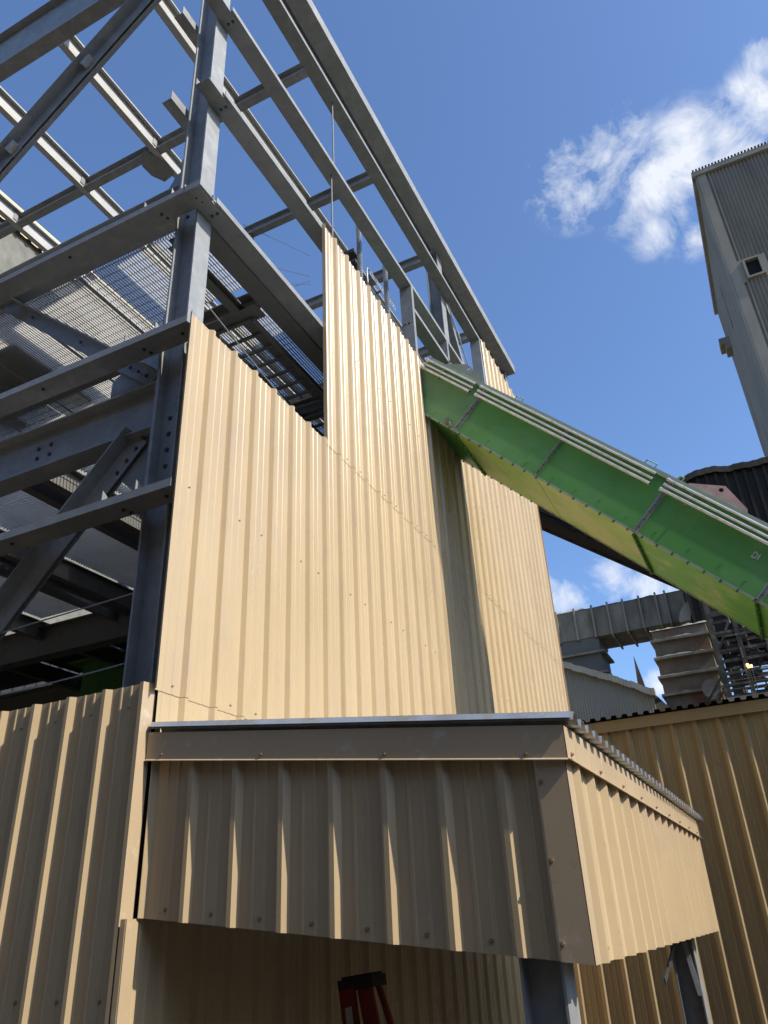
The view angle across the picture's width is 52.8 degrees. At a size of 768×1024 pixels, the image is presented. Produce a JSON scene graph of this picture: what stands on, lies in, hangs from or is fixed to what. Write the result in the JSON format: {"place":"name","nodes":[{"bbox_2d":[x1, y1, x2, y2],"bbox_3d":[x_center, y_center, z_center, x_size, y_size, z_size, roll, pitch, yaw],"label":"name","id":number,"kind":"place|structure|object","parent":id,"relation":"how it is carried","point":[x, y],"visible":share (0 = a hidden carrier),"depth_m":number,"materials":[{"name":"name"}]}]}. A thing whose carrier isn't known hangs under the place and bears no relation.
{"place":"outdoors","nodes":[
{"label":"outdoors","id":0,"kind":"place"},
{"bbox_2d":[0,190,152,635],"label":"cream building","id":1,"kind":"structure","parent":0,"point":[17,247],"depth_m":28.25,"materials":[{"name":"cream painted metal"}]},
{"bbox_2d":[68,649,125,696],"bbox_3d":[-4.031,5.185,11.571,1.550,5.945,1.450,-15,-31,22],"label":"green machine","id":2,"kind":"object","parent":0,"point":[100,681],"visible":0.07,"depth_m":12.43,"materials":[{"name":"paint"}]},
{"bbox_2d":[0,0,767,703],"label":"sky","id":3,"kind":"structure","parent":0,"point":[553,147],"materials":[{"name":"blue"}]},
{"bbox_2d":[563,658,668,721],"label":"grey shed","id":4,"kind":"structure","parent":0,"point":[595,694],"depth_m":37.13,"materials":[{"name":"metal"}]},
{"bbox_2d":[560,637,614,674],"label":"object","id":5,"kind":"object","parent":4,"relation":"attached to","point":[591,653],"visible":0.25,"depth_m":44.53,"materials":[{"name":"grey metal"}]},
{"bbox_2d":[555,590,687,651],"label":"duct","id":6,"kind":"object","parent":5,"relation":"on","point":[621,623],"visible":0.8,"depth_m":44.51,"materials":[{"name":"metal"}]},
{"bbox_2d":[538,506,694,596],"bbox_3d":[4.680,-0.456,21.147,8.207,7.057,1.780,-15,-31,22],"label":"truss gallery","id":7,"kind":"object","parent":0,"point":[554,525],"visible":0.13,"depth_m":20.16,"materials":[{"name":"metal"}]},
{"bbox_2d":[573,694,767,1023],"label":"annex building","id":8,"kind":"structure","parent":0,"point":[708,763],"depth_m":9.98,"materials":[{"name":"brown metal"}]},
{"bbox_2d":[691,142,767,456],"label":"tower","id":9,"kind":"structure","parent":0,"point":[731,196],"depth_m":57.19,"materials":[{"name":"grey metal"}]},
{"label":"ground","id":10,"kind":"structure","parent":0,"visible":0},
{"bbox_2d":[0,662,82,694],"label":"liner wall","id":11,"kind":"structure","parent":10,"relation":"on","point":[19,688],"depth_m":18.02,"materials":[{"name":"grey metal"}]},
{"bbox_2d":[0,669,157,1023],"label":"cladding wall","id":12,"kind":"structure","parent":10,"relation":"on","point":[75,772],"depth_m":4.49,"materials":[{"name":"brown metal"}]},
{"bbox_2d":[0,0,514,1023],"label":"steel frame","id":13,"kind":"object","parent":10,"relation":"on","point":[128,432],"visible":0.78,"depth_m":8.58,"materials":[{"name":"grey metal"}]},
{"bbox_2d":[0,663,124,695],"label":"safety cable","id":14,"kind":"object","parent":13,"relation":"attached to","point":[62,679],"visible":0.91,"depth_m":5.57,"materials":[{"name":"silver metal"}]},
{"bbox_2d":[0,593,132,633],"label":"safety cable","id":15,"kind":"object","parent":13,"relation":"attached to","point":[67,613],"visible":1,"depth_m":5.84,"materials":[{"name":"silver metal"}]},
{"bbox_2d":[0,464,137,696],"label":"grating floor","id":16,"kind":"structure","parent":13,"relation":"on","point":[102,553],"depth_m":9.37,"materials":[{"name":"grey metal"}]},
{"bbox_2d":[0,232,323,499],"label":"grating floor","id":17,"kind":"structure","parent":13,"relation":"on","point":[30,420],"depth_m":8.79,"materials":[{"name":"grey metal"}]},
{"bbox_2d":[0,291,100,399],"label":"equipment skid","id":18,"kind":"object","parent":17,"relation":"on","point":[48,337],"visible":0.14,"depth_m":9.61,"materials":[{"name":"grey metal"}]},
{"bbox_2d":[205,302,287,403],"bbox_3d":[-1.095,-1.249,7.771,0.011,0.541,2.354,-16,-31,23],"label":"safety cable","id":19,"kind":"object","parent":13,"relation":"attached to","point":[242,349],"visible":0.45,"depth_m":7.38,"materials":[{"name":"silver metal"}]},
{"bbox_2d":[216,317,323,435],"bbox_3d":[-0.926,-1.359,9.758,0.560,0.080,3.312,-15,-31,22],"label":"ladder tray","id":20,"kind":"object","parent":13,"relation":"hanging from","point":[283,351],"visible":0.47,"depth_m":9.02,"materials":[{"name":"metal"}]},
{"bbox_2d":[243,224,309,255],"bbox_3d":[-1.240,-3.157,8.988,0.849,0.056,0.006,14,-33,-29],"label":"loose wire","id":21,"kind":"object","parent":13,"relation":"attached to","point":[275,239],"visible":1,"depth_m":8.98,"materials":[{"name":"metal"}]},
{"bbox_2d":[343,248,357,269],"bbox_3d":[-0.522,-3.849,11.943,0.280,0.230,0.280,-15,-31,22],"label":"channel bundle","id":22,"kind":"object","parent":13,"relation":"attached to","point":[351,253],"visible":0.36,"depth_m":11.86,"materials":[{"name":"metal"}]},
{"bbox_2d":[356,225,362,279],"bbox_3d":[-0.320,-3.028,10.940,0.065,3.880,0.040,-15,-31,22],"label":"strut post","id":23,"kind":"object","parent":13,"relation":"on","point":[359,251],"visible":0.24,"depth_m":11.34,"materials":[{"name":"metal"}]},
{"bbox_2d":[364,267,395,310],"bbox_3d":[-0.183,-3.465,12.508,0.348,0.360,1.064,-15,-31,22],"label":"cable tray","id":24,"kind":"object","parent":13,"relation":"attached to","point":[378,285],"visible":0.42,"depth_m":12.38,"materials":[{"name":"metal"}]},
{"bbox_2d":[367,282,395,325],"bbox_3d":[-0.180,-3.262,12.381,0.328,0.100,1.000,-15,-31,22],"label":"cable tray","id":25,"kind":"object","parent":13,"relation":"attached to","point":[376,297],"visible":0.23,"depth_m":12.28,"materials":[{"name":"metal"}]},
{"bbox_2d":[382,264,389,312],"bbox_3d":[0.078,-2.659,11.658,0.065,3.872,0.040,-15,-31,22],"label":"strut post","id":26,"kind":"object","parent":13,"relation":"on","point":[386,291],"visible":0.2,"depth_m":12.07,"materials":[{"name":"metal"}]},
{"bbox_2d":[390,316,424,365],"bbox_3d":[0.614,-1.644,13.070,0.036,2.768,2.318,-15,-31,22],"label":"handrail","id":27,"kind":"object","parent":13,"relation":"attached to","point":[421,360],"depth_m":13.77,"materials":[{"name":"grey metal"}]},
{"bbox_2d":[129,223,569,1023],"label":"tall cladding wall","id":28,"kind":"structure","parent":10,"relation":"on","point":[377,549],"depth_m":7.19,"materials":[{"name":"brown metal"}]},
{"bbox_2d":[420,357,767,639],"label":"conveyor","id":29,"kind":"object","parent":28,"relation":"attached to","point":[705,544],"visible":0.93,"depth_m":9.61,"materials":[{"name":"green metal"}]},
{"bbox_2d":[677,456,767,694],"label":"dark gallery","id":30,"kind":"object","parent":10,"relation":"on","point":[745,484],"visible":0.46,"depth_m":41.83,"materials":[{"name":"metal"}]},
{"bbox_2d":[679,601,692,624],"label":"duct elbow","id":31,"kind":"object","parent":30,"relation":"attached to","point":[685,616],"visible":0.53,"depth_m":40.79,"materials":[{"name":"grey metal"}]},
{"bbox_2d":[649,620,725,709],"bbox_3d":[15.580,11.715,36.927,2.880,12.792,2.840,-15,-31,22],"label":"rusty duct","id":32,"kind":"object","parent":30,"relation":"attached to","point":[685,659],"visible":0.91,"depth_m":38.01,"materials":[{"name":"metal"}]},
{"bbox_2d":[702,602,767,704],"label":"pipe rack","id":33,"kind":"object","parent":10,"relation":"on","point":[737,646],"visible":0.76,"depth_m":34.07,"materials":[{"name":"metal"}]},
{"label":"path","id":34,"kind":"structure","parent":0,"visible":0},
{"bbox_2d":[337,971,393,1023],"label":"stepladder","id":35,"kind":"object","parent":34,"relation":"on","point":[364,984],"visible":1,"depth_m":5.03,"materials":[{"name":"red plastic"}]},
{"bbox_2d":[137,711,719,1023],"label":"canopy","id":36,"kind":"object","parent":34,"relation":"on","point":[548,849],"visible":1,"depth_m":3.87,"materials":[{"name":"brown metal"}]}
]}

